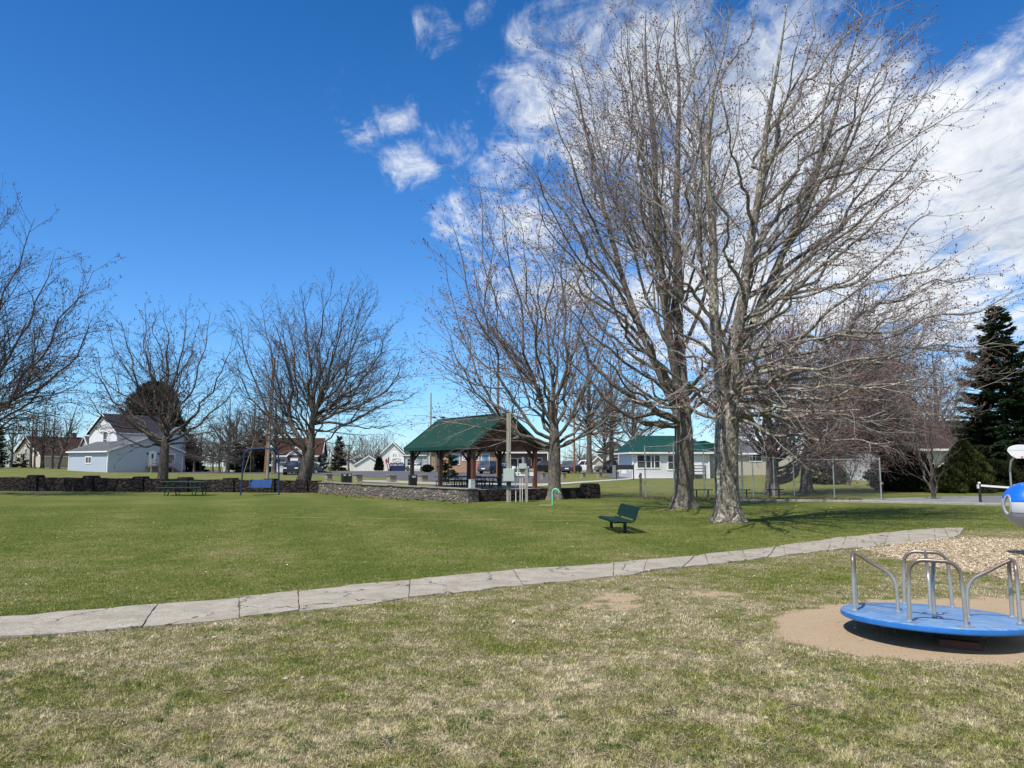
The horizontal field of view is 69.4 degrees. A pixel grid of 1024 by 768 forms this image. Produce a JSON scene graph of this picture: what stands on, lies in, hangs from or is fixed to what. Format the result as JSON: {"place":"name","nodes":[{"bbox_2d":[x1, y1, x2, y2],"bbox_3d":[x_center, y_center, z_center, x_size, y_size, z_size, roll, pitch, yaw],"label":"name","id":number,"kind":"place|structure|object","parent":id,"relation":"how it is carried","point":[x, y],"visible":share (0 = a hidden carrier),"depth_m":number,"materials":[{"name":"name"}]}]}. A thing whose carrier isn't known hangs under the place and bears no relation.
{"place":"outdoors","nodes":[
{"label":"outdoors","id":0,"kind":"place"},
{"bbox_2d":[168,471,547,482],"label":"road","id":1,"kind":"structure","parent":0,"point":[400,474],"depth_m":94.19,"materials":[{"name":"grey asphalt"}]},
{"bbox_2d":[477,461,505,473],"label":"parked suv","id":2,"kind":"object","parent":1,"relation":"on","point":[487,466],"visible":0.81,"depth_m":97.57,"materials":[{"name":"blue metal"}]},
{"bbox_2d":[0,528,963,637],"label":"path","id":3,"kind":"structure","parent":0,"point":[94,620],"depth_m":9.74,"materials":[{"name":"concrete"}]},
{"bbox_2d":[363,479,629,484],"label":"sidewalk","id":4,"kind":"structure","parent":0,"point":[385,481],"depth_m":62.07,"materials":[{"name":"concrete"}]},
{"bbox_2d":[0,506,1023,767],"bbox_3d":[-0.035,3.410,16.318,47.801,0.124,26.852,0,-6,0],"label":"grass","id":5,"kind":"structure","parent":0,"point":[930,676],"depth_m":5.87,"materials":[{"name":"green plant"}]},
{"bbox_2d":[0,467,1023,767],"bbox_3d":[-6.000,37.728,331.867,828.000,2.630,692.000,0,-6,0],"label":"ground","id":6,"kind":"structure","parent":0,"point":[914,645],"depth_m":11.45,"materials":[{"name":"green plant"}]},
{"bbox_2d":[0,424,11,468],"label":"spruce tree","id":7,"kind":"object","parent":6,"relation":"on","point":[3,463],"visible":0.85,"depth_m":111.82,"materials":[{"name":"green plant"}]},
{"bbox_2d":[4,419,23,466],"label":"bare tree","id":8,"kind":"object","parent":6,"relation":"on","point":[13,445],"visible":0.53,"depth_m":139.28,"materials":[{"name":"brown plant"}]},
{"bbox_2d":[9,453,28,467],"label":"spruce tree","id":9,"kind":"object","parent":6,"relation":"on","point":[23,464],"visible":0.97,"depth_m":121.09,"materials":[{"name":"green plant"}]},
{"bbox_2d":[19,404,42,467],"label":"bare tree","id":10,"kind":"object","parent":6,"relation":"on","point":[30,456],"visible":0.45,"depth_m":117.40,"materials":[{"name":"brown plant"}]},
{"bbox_2d":[24,424,44,467],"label":"bare tree","id":11,"kind":"object","parent":6,"relation":"on","point":[35,456],"visible":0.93,"depth_m":116.38,"materials":[{"name":"brown plant"}]},
{"bbox_2d":[14,433,81,466],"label":"cream house","id":12,"kind":"structure","parent":6,"relation":"on","point":[76,440],"depth_m":133.43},
{"bbox_2d":[34,406,66,467],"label":"bare tree","id":13,"kind":"object","parent":6,"relation":"on","point":[42,460],"visible":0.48,"depth_m":117.43,"materials":[{"name":"brown plant"}]},
{"bbox_2d":[30,405,72,468],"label":"bare tree","id":14,"kind":"object","parent":6,"relation":"on","point":[52,449],"visible":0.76,"depth_m":116.43,"materials":[{"name":"brown plant"}]},
{"bbox_2d":[0,175,136,467],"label":"maple tree","id":15,"kind":"object","parent":6,"relation":"on","point":[20,388],"visible":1,"depth_m":40.84,"materials":[{"name":"brown plant"}]},
{"bbox_2d":[54,395,86,468],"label":"bare tree","id":16,"kind":"object","parent":6,"relation":"on","point":[67,436],"visible":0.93,"depth_m":115.52,"materials":[{"name":"brown plant"}]},
{"bbox_2d":[66,413,189,472],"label":"blue house","id":17,"kind":"structure","parent":6,"relation":"on","point":[92,453],"depth_m":109.59,"materials":[{"name":"grey"}]},
{"bbox_2d":[148,451,155,465],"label":"door","id":18,"kind":"structure","parent":17,"relation":"in","point":[152,454],"depth_m":109.96,"materials":[{"name":"white paint"}]},
{"bbox_2d":[118,381,190,428],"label":"pine tree","id":19,"kind":"object","parent":6,"relation":"on","point":[135,408],"visible":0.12,"depth_m":131.81,"materials":[{"name":"brown plant"}]},
{"bbox_2d":[0,475,321,492],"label":"stone wall","id":20,"kind":"structure","parent":6,"relation":"on","point":[93,483],"depth_m":45.45,"materials":[{"name":"grey stone"}]},
{"bbox_2d":[71,293,254,478],"bbox_3d":[-23.100,0.294,48.878,9.770,13.678,15.334,5,-8,-39],"label":"maple tree","id":21,"kind":"object","parent":6,"relation":"on","point":[165,440],"visible":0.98,"depth_m":48.26,"materials":[{"name":"brown plant"}]},
{"bbox_2d":[156,481,211,495],"bbox_3d":[-17.723,5.677,40.210,2.450,0.775,1.740,0,-6,4],"label":"picnic table","id":22,"kind":"object","parent":6,"relation":"on","point":[175,485],"visible":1,"depth_m":39.84,"materials":[{"name":"green paint"}]},
{"bbox_2d":[185,434,208,471],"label":"evergreen tree","id":23,"kind":"object","parent":6,"relation":"on","point":[189,465],"visible":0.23,"depth_m":120.84,"materials":[{"name":"green plant"}]},
{"bbox_2d":[179,418,217,471],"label":"bare tree","id":24,"kind":"object","parent":6,"relation":"on","point":[194,454],"visible":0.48,"depth_m":117.34,"materials":[{"name":"brown plant"}]},
{"bbox_2d":[182,427,217,471],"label":"bare tree","id":25,"kind":"object","parent":6,"relation":"on","point":[200,467],"visible":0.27,"depth_m":118.91,"materials":[{"name":"brown plant"}]},
{"bbox_2d":[184,436,238,471],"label":"bare tree","id":26,"kind":"object","parent":6,"relation":"on","point":[213,463],"visible":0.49,"depth_m":115.11,"materials":[{"name":"brown plant"}]},
{"bbox_2d":[184,423,250,472],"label":"bare tree","id":27,"kind":"object","parent":6,"relation":"on","point":[220,458],"visible":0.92,"depth_m":107.50,"materials":[{"name":"brown plant"}]},
{"bbox_2d":[192,393,265,472],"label":"bare tree","id":28,"kind":"object","parent":6,"relation":"on","point":[227,469],"visible":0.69,"depth_m":111.39,"materials":[{"name":"brown plant"}]},
{"bbox_2d":[214,405,255,471],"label":"bare tree","id":29,"kind":"object","parent":6,"relation":"on","point":[243,430],"visible":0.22,"depth_m":121.93,"materials":[{"name":"brown plant"}]},
{"bbox_2d":[230,443,251,471],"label":"evergreen tree","id":30,"kind":"object","parent":6,"relation":"on","point":[236,468],"visible":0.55,"depth_m":116.72,"materials":[{"name":"green plant"}]},
{"bbox_2d":[234,429,272,471],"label":"evergreen tree","id":31,"kind":"object","parent":6,"relation":"on","point":[259,462],"visible":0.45,"depth_m":118.05,"materials":[{"name":"green wood"}]},
{"bbox_2d":[221,387,291,471],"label":"bare tree","id":32,"kind":"object","parent":6,"relation":"on","point":[252,456],"visible":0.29,"depth_m":117.31,"materials":[{"name":"brown plant"}]},
{"bbox_2d":[240,448,279,495],"bbox_3d":[-13.789,4.823,40.612,2.081,2.643,0.696,2,-7,-19],"label":"porch swing","id":33,"kind":"object","parent":6,"relation":"on","point":[264,483],"visible":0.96,"depth_m":40.75,"materials":[{"name":"blue metal"}]},
{"bbox_2d":[266,387,272,478],"bbox_3d":[-17.677,3.975,53.885,0.356,7.484,0.220,0,-6,0],"label":"utility pole","id":34,"kind":"object","parent":6,"relation":"on","point":[268,462],"visible":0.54,"depth_m":53.69,"materials":[{"name":"brown wood"}]},
{"bbox_2d":[264,359,275,473],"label":"utility pole","id":35,"kind":"object","parent":6,"relation":"on","point":[265,462],"visible":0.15,"depth_m":98.46,"materials":[{"name":"brown wood"}]},
{"bbox_2d":[246,396,304,472],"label":"bare tree","id":36,"kind":"object","parent":6,"relation":"on","point":[274,461],"visible":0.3,"depth_m":103.46,"materials":[{"name":"brown plant"}]},
{"bbox_2d":[283,461,300,474],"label":"parked suv","id":37,"kind":"object","parent":6,"relation":"on","point":[292,466],"visible":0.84,"depth_m":91.92,"materials":[{"name":"black paint"}]},
{"bbox_2d":[272,438,327,471],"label":"white house","id":38,"kind":"structure","parent":6,"relation":"on","point":[319,451],"depth_m":117.35,"materials":[{"name":"white"}]},
{"bbox_2d":[198,267,430,480],"bbox_3d":[-12.116,-0.227,46.174,13.880,14.006,12.393,0,-6,0],"label":"maple tree","id":39,"kind":"object","parent":6,"relation":"on","point":[307,448],"visible":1,"depth_m":45.38,"materials":[{"name":"brown plant"}]},
{"bbox_2d":[315,452,331,472],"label":"spruce tree","id":40,"kind":"object","parent":6,"relation":"on","point":[322,464],"visible":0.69,"depth_m":111.14,"materials":[{"name":"green plant"}]},
{"bbox_2d":[328,436,347,470],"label":"spruce tree","id":41,"kind":"object","parent":6,"relation":"on","point":[336,464],"visible":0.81,"depth_m":188.59,"materials":[{"name":"green plant"}]},
{"bbox_2d":[327,435,367,470],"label":"bare tree","id":42,"kind":"object","parent":6,"relation":"on","point":[348,454],"visible":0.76,"depth_m":174.23,"materials":[{"name":"brown plant"}]},
{"bbox_2d":[352,444,381,465],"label":"bare tree","id":43,"kind":"object","parent":6,"relation":"on","point":[366,455],"visible":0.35,"depth_m":171.09,"materials":[{"name":"brown plant"}]},
{"bbox_2d":[373,457,384,470],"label":"cedar bush","id":44,"kind":"object","parent":6,"relation":"on","point":[379,465],"visible":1,"depth_m":148.63,"materials":[{"name":"green plant"}]},
{"bbox_2d":[354,442,404,470],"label":"white gable building","id":45,"kind":"structure","parent":6,"relation":"on","point":[368,462],"depth_m":159.33,"materials":[{"name":"white"}]},
{"bbox_2d":[318,482,459,501],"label":"stone wall","id":46,"kind":"structure","parent":6,"relation":"on","point":[411,491],"depth_m":37.76,"materials":[{"name":"stone"}]},
{"bbox_2d":[305,492,473,504],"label":"wall leaf litter","id":47,"kind":"object","parent":6,"relation":"on","point":[394,498],"depth_m":36.05,"materials":[{"name":"brown plant"}]},
{"bbox_2d":[388,457,404,470],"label":"billboard","id":48,"kind":"object","parent":6,"relation":"on","point":[397,464],"visible":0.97,"depth_m":147.14,"materials":[{"name":"white paint"}]},
{"bbox_2d":[0,429,801,469],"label":"woods","id":49,"kind":"object","parent":6,"relation":"on","point":[331,447],"visible":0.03,"depth_m":252.12,"materials":[{"name":"brown plant"}]},
{"bbox_2d":[402,450,426,470],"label":"pale blue annex","id":50,"kind":"object","parent":6,"relation":"on","point":[406,455],"visible":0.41,"depth_m":159.72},
{"bbox_2d":[427,452,437,471],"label":"tan building","id":51,"kind":"structure","parent":6,"relation":"on","point":[434,460],"depth_m":125.47,"materials":[{"name":"paint"}]},
{"bbox_2d":[436,452,458,483],"bbox_3d":[-5.329,6.445,61.580,2.080,3.946,2.252,0,-6,0],"label":"spruce tree","id":52,"kind":"object","parent":6,"relation":"on","point":[451,462],"visible":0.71,"depth_m":61.45,"materials":[{"name":"green plant"}]},
{"bbox_2d":[457,488,480,502],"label":"corner pillar","id":53,"kind":"structure","parent":6,"relation":"on","point":[467,495],"depth_m":33.08,"materials":[{"name":"stone"}]},
{"bbox_2d":[443,452,495,471],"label":"brick building","id":54,"kind":"structure","parent":6,"relation":"on","point":[461,466],"depth_m":115.63,"materials":[{"name":"brown brick"}]},
{"bbox_2d":[403,413,542,489],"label":"pavilion","id":55,"kind":"structure","parent":6,"relation":"on","point":[419,444],"depth_m":51.58,"materials":[{"name":"green metal"}]},
{"bbox_2d":[434,476,464,486],"bbox_3d":[-4.574,7.148,54.094,2.100,0.775,1.740,4,-7,-34],"label":"picnic table","id":56,"kind":"object","parent":55,"relation":"on","point":[455,480],"visible":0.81,"depth_m":54.12,"materials":[{"name":"black metal"}]},
{"bbox_2d":[476,477,502,488],"bbox_3d":[-1.702,6.812,50.987,2.100,0.775,1.740,4,-7,-34],"label":"picnic table","id":57,"kind":"object","parent":55,"relation":"on","point":[489,482],"visible":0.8,"depth_m":50.79,"materials":[{"name":"black metal"}]},
{"bbox_2d":[0,529,963,638],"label":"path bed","id":58,"kind":"object","parent":6,"relation":"on","point":[408,595],"visible":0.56,"depth_m":9.53,"materials":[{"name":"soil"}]},
{"bbox_2d":[0,562,1023,767],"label":"dead grass","id":59,"kind":"structure","parent":6,"relation":"on","point":[460,751],"depth_m":4.95,"materials":[{"name":"plant"}]},
{"bbox_2d":[503,413,533,501],"bbox_3d":[0.298,3.343,33.339,1.390,4.119,0.335,1,-6,-6],"label":"electric service","id":60,"kind":"object","parent":6,"relation":"on","point":[509,474],"visible":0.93,"depth_m":33.31,"materials":[{"name":"grey wood"}]},
{"bbox_2d":[502,445,548,472],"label":"brown shop","id":61,"kind":"structure","parent":6,"relation":"on","point":[516,458],"depth_m":114.83},
{"bbox_2d":[396,159,660,499],"bbox_3d":[0.977,-2.589,37.358,13.142,16.929,11.239,0,-6,0],"label":"maple tree","id":62,"kind":"object","parent":6,"relation":"on","point":[554,461],"visible":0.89,"depth_m":35.81,"materials":[{"name":"grey plant"}]},
{"bbox_2d":[528,461,547,471],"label":"parked suv","id":63,"kind":"object","parent":6,"relation":"on","point":[542,465],"visible":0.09,"depth_m":104.44,"materials":[{"name":"black paint"}]},
{"bbox_2d":[479,483,600,501],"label":"stone wall","id":64,"kind":"structure","parent":6,"relation":"on","point":[587,490],"depth_m":35.23,"materials":[{"name":"grey stone"}]},
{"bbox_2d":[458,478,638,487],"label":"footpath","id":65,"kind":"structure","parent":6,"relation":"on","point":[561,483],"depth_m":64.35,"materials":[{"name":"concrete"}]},
{"bbox_2d":[561,461,581,472],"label":"parked suv","id":66,"kind":"object","parent":6,"relation":"on","point":[567,466],"visible":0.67,"depth_m":101.44,"materials":[{"name":"blue paint"}]},
{"bbox_2d":[573,401,575,473],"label":"utility pole","id":67,"kind":"object","parent":6,"relation":"on","point":[574,469],"visible":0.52,"depth_m":99.53,"materials":[{"name":"brown wood"}]},
{"bbox_2d":[560,437,597,461],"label":"house","id":68,"kind":"structure","parent":6,"relation":"on","point":[580,458],"depth_m":159.43,"materials":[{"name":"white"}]},
{"bbox_2d":[545,347,625,473],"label":"bare tree","id":69,"kind":"object","parent":6,"relation":"on","point":[589,468],"visible":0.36,"depth_m":99.59,"materials":[{"name":"brown plant"}]},
{"bbox_2d":[583,443,619,470],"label":"white gable house","id":70,"kind":"structure","parent":6,"relation":"on","point":[597,459],"depth_m":137.76,"materials":[{"name":"beige"}]},
{"bbox_2d":[576,407,628,472],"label":"bare tree","id":71,"kind":"object","parent":6,"relation":"on","point":[605,450],"visible":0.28,"depth_m":107.32,"materials":[{"name":"brown plant"}]},
{"bbox_2d":[561,348,654,472],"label":"bare tree","id":72,"kind":"object","parent":6,"relation":"on","point":[611,457],"visible":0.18,"depth_m":103.58,"materials":[{"name":"brown plant"}]},
{"bbox_2d":[598,503,640,532],"bbox_3d":[2.742,3.486,19.043,0.668,0.722,1.926,1,-6,-5],"label":"park bench","id":73,"kind":"object","parent":6,"relation":"on","point":[628,511],"visible":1,"depth_m":18.85,"materials":[{"name":"green metal"}]},
{"bbox_2d":[616,464,633,479],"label":"park sign","id":74,"kind":"object","parent":6,"relation":"on","point":[623,468],"visible":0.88,"depth_m":73.48,"materials":[{"name":"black metal"}]},
{"bbox_2d":[588,377,669,448],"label":"bare tree","id":75,"kind":"object","parent":6,"relation":"on","point":[634,426],"visible":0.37,"depth_m":91.85,"materials":[{"name":"brown plant"}]},
{"bbox_2d":[490,0,811,508],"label":"maple tree","id":76,"kind":"object","parent":6,"relation":"on","point":[683,497],"visible":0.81,"depth_m":27.88,"materials":[{"name":"grey plant"}]},
{"bbox_2d":[614,436,739,478],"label":"green roof house","id":77,"kind":"structure","parent":6,"relation":"on","point":[624,452],"depth_m":77.91,"materials":[{"name":"white"}]},
{"bbox_2d":[636,454,654,468],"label":"window","id":78,"kind":"structure","parent":77,"relation":"in","point":[639,457],"depth_m":77.62,"materials":[{"name":"white paint"}]},
{"bbox_2d":[651,454,660,468],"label":"window","id":79,"kind":"structure","parent":77,"relation":"in","point":[658,464],"depth_m":77.67,"materials":[{"name":"white paint"}]},
{"bbox_2d":[694,454,701,473],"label":"door","id":80,"kind":"structure","parent":77,"relation":"in","point":[697,456],"depth_m":77.88,"materials":[{"name":"white paint"}]},
{"bbox_2d":[641,497,862,499],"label":"leaf litter","id":81,"kind":"object","parent":6,"relation":"on","point":[669,498],"visible":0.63,"depth_m":35.85,"materials":[{"name":"brown plant"}]},
{"bbox_2d":[644,441,881,499],"bbox_3d":[12.208,4.357,37.213,10.757,2.935,4.436,0,-6,0],"label":"chain link fence","id":82,"kind":"object","parent":6,"relation":"on","point":[742,471],"visible":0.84,"depth_m":38.34,"materials":[{"name":"grey metal"}]},
{"bbox_2d":[738,438,796,474],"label":"beige house","id":83,"kind":"structure","parent":6,"relation":"on","point":[746,462],"depth_m":92.11,"materials":[{"name":"beige"}]},
{"bbox_2d":[687,265,904,494],"bbox_3d":[15.771,-0.286,41.956,13.666,13.320,10.332,4,-7,-30],"label":"maple tree","id":84,"kind":"object","parent":6,"relation":"on","point":[778,480],"visible":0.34,"depth_m":40.53,"materials":[{"name":"brown plant"}]},
{"bbox_2d":[584,0,1023,522],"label":"maple tree","id":85,"kind":"object","parent":6,"relation":"on","point":[733,383],"visible":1,"depth_m":21.39,"materials":[{"name":"grey plant"}]},
{"bbox_2d":[812,458,846,484],"bbox_3d":[25.985,7.332,61.621,3.725,2.834,3.809,4,-7,-34],"label":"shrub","id":86,"kind":"object","parent":6,"relation":"on","point":[823,479],"visible":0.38,"depth_m":61.08,"materials":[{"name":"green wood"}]},
{"bbox_2d":[740,499,1008,505],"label":"court kerb","id":87,"kind":"structure","parent":6,"relation":"on","point":[907,502],"depth_m":32.63,"materials":[{"name":"concrete"}]},
{"bbox_2d":[761,248,996,492],"bbox_3d":[21.530,-0.873,46.371,15.911,15.416,13.368,6,-9,-44],"label":"maple tree","id":88,"kind":"object","parent":6,"relation":"on","point":[803,478],"visible":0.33,"depth_m":44.18,"materials":[{"name":"brown plant"}]},
{"bbox_2d":[767,600,1023,668],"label":"dirt crumbs","id":89,"kind":"object","parent":6,"relation":"on","point":[856,627],"visible":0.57,"depth_m":7.24,"materials":[{"name":"brown soil"}]},
{"bbox_2d":[862,445,934,491],"bbox_3d":[24.707,5.373,47.230,4.770,3.073,4.649,0,-6,0],"label":"cedar bush","id":90,"kind":"object","parent":6,"relation":"on","point":[887,484],"visible":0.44,"depth_m":46.23,"materials":[{"name":"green plant"}]},
{"bbox_2d":[840,420,968,480],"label":"maroon roof house","id":91,"kind":"structure","parent":6,"relation":"on","point":[946,446],"depth_m":67.55,"materials":[{"name":"white"}]},
{"bbox_2d":[808,496,1008,502],"bbox_3d":[29.296,5.434,34.527,35.797,0.001,11.208,1,-6,-12],"label":"court","id":92,"kind":"object","parent":6,"relation":"on","point":[972,499],"visible":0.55,"depth_m":35.48,"materials":[{"name":"grey concrete"}]},
{"bbox_2d":[977,482,1008,501],"bbox_3d":[24.739,4.826,32.791,7.808,0.953,0.116,-1,-6,5],"label":"court net","id":93,"kind":"object","parent":92,"relation":"on","point":[979,485],"visible":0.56,"depth_m":33.08,"materials":[{"name":"metal"}]},
{"bbox_2d":[891,459,933,491],"bbox_3d":[25.247,5.707,46.101,3.537,2.167,3.473,0,-6,0],"label":"cedar bush","id":94,"kind":"object","parent":6,"relation":"on","point":[910,479],"visible":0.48,"depth_m":45.31,"materials":[{"name":"green plant"}]},
{"bbox_2d":[892,403,969,498],"bbox_3d":[20.529,3.223,36.345,3.810,5.044,2.945,3,-7,-29],"label":"bare shrub","id":95,"kind":"object","parent":6,"relation":"on","point":[931,486],"visible":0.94,"depth_m":36.28,"materials":[{"name":"brown plant"}]},
{"bbox_2d":[840,550,1023,650],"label":"merry go round","id":96,"kind":"object","parent":6,"relation":"on","point":[931,619],"visible":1,"depth_m":7.14,"materials":[{"name":"blue paint"}]},
{"bbox_2d":[910,347,969,420],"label":"bare tree","id":97,"kind":"object","parent":6,"relation":"on","point":[935,389],"visible":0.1,"depth_m":83.75,"materials":[{"name":"red plant"}]},
{"bbox_2d":[856,537,1023,582],"bbox_3d":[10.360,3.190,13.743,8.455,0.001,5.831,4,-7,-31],"label":"wood chip bed","id":98,"kind":"object","parent":6,"relation":"on","point":[976,566],"visible":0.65,"depth_m":13.93,"materials":[{"name":"brown wood"}]},
{"bbox_2d":[1001,482,1023,527],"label":"play pod","id":99,"kind":"object","parent":98,"relation":"on","point":[1014,493],"visible":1,"depth_m":13.61,"materials":[{"name":"blue plastic"}]},
{"bbox_2d":[920,464,972,492],"bbox_3d":[26.150,5.651,43.994,2.898,1.895,3.022,0,-6,0],"label":"cedar bush","id":100,"kind":"object","parent":6,"relation":"on","point":[953,479],"visible":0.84,"depth_m":43.44,"materials":[{"name":"green plant"}]},
{"bbox_2d":[941,438,1003,492],"bbox_3d":[27.372,4.931,44.664,4.020,3.400,4.252,0,-6,0],"label":"cedar bush","id":101,"kind":"object","parent":6,"relation":"on","point":[968,459],"visible":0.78,"depth_m":43.91,"materials":[{"name":"green plant"}]},
{"bbox_2d":[944,304,1023,460],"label":"spruce tree","id":102,"kind":"object","parent":6,"relation":"on","point":[993,435],"visible":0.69,"depth_m":55.52,"materials":[{"name":"green plant"}]},
{"bbox_2d":[985,459,1023,490],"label":"cedar bush","id":103,"kind":"object","parent":6,"relation":"on","point":[1000,467],"visible":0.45,"depth_m":45.29,"materials":[{"name":"green plant"}]},
{"bbox_2d":[1005,454,1023,473],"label":"cedar bush","id":104,"kind":"object","parent":6,"relation":"on","point":[1019,463],"visible":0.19,"depth_m":48.58,"materials":[{"name":"green plant"}]},
{"bbox_2d":[1007,445,1023,486],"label":"basketball hoop","id":105,"kind":"object","parent":6,"relation":"on","point":[1015,451],"visible":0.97,"depth_m":41.82,"materials":[{"name":"white paint"}]},
{"bbox_2d":[0,0,1023,466],"label":"sky","id":106,"kind":"structure","parent":0,"point":[225,150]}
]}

